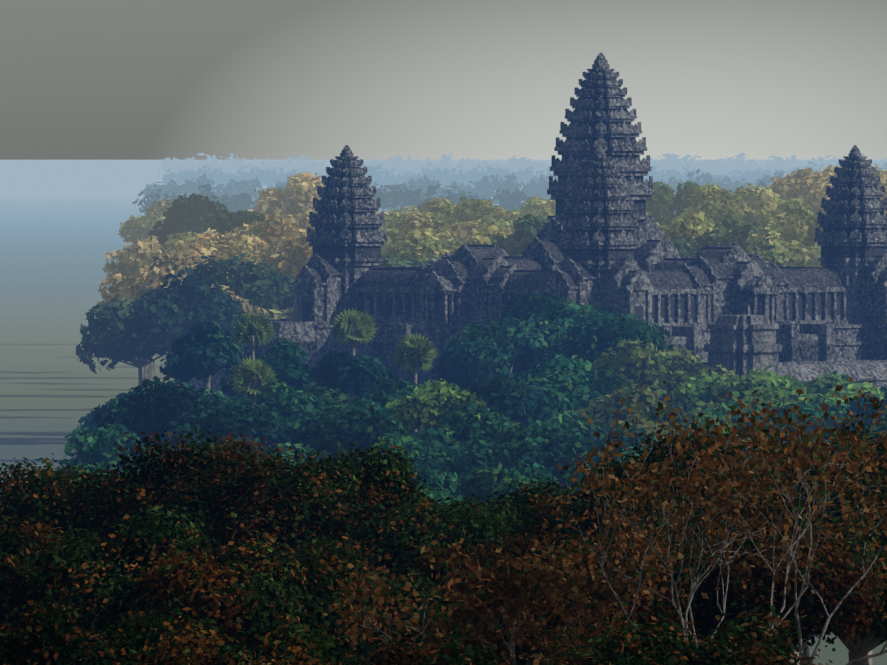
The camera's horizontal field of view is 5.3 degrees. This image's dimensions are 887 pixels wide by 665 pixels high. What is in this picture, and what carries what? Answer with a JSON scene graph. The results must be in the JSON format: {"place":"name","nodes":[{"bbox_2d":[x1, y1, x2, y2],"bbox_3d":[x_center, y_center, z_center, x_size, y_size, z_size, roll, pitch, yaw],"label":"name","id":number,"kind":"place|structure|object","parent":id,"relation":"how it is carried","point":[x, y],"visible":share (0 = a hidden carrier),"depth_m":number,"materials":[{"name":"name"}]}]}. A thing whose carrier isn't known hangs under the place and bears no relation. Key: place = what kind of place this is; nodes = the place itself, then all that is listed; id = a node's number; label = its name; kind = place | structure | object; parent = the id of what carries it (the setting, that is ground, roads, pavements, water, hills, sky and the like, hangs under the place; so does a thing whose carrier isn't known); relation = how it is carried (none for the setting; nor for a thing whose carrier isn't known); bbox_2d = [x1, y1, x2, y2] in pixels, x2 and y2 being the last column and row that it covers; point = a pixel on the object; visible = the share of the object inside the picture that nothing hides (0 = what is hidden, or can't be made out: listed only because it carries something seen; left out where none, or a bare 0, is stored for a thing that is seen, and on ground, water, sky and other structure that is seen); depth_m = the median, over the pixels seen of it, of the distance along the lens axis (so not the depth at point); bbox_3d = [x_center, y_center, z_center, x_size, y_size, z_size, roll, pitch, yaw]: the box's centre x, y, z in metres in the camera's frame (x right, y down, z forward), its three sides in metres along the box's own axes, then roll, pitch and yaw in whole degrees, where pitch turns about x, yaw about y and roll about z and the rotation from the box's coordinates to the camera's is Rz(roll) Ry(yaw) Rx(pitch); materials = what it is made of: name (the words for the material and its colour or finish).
{"place":"outdoors","nodes":[
{"label":"outdoors","id":0,"kind":"place"},
{"bbox_2d":[0,160,886,664],"bbox_3d":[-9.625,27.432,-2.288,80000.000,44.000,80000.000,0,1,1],"label":"ground","id":1,"kind":"structure","parent":0,"point":[60,228],"depth_m":3395.18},
{"bbox_2d":[0,152,886,664],"bbox_3d":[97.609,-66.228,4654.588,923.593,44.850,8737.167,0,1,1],"label":"foliage","id":2,"kind":"object","parent":1,"relation":"on","point":[218,266],"visible":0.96,"depth_m":418.96,"materials":[{"name":"green plant"}]},
{"bbox_2d":[10,158,886,664],"bbox_3d":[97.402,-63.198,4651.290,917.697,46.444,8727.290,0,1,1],"label":"trunks","id":3,"kind":"object","parent":1,"relation":"on","point":[868,644],"visible":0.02,"depth_m":1327.26,"materials":[{"name":"brown plant"}]},
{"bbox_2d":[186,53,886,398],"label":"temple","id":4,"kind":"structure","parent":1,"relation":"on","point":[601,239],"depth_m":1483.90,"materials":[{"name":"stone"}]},
{"bbox_2d":[357,407,886,664],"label":"tree branches","id":5,"kind":"object","parent":1,"relation":"on","point":[802,591],"visible":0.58,"depth_m":335.25,"materials":[{"name":"brown plant"}]},
{"bbox_2d":[0,0,886,159],"label":"sky","id":6,"kind":"structure","parent":0,"point":[80,79],"materials":[{"name":"grey"}]}
]}

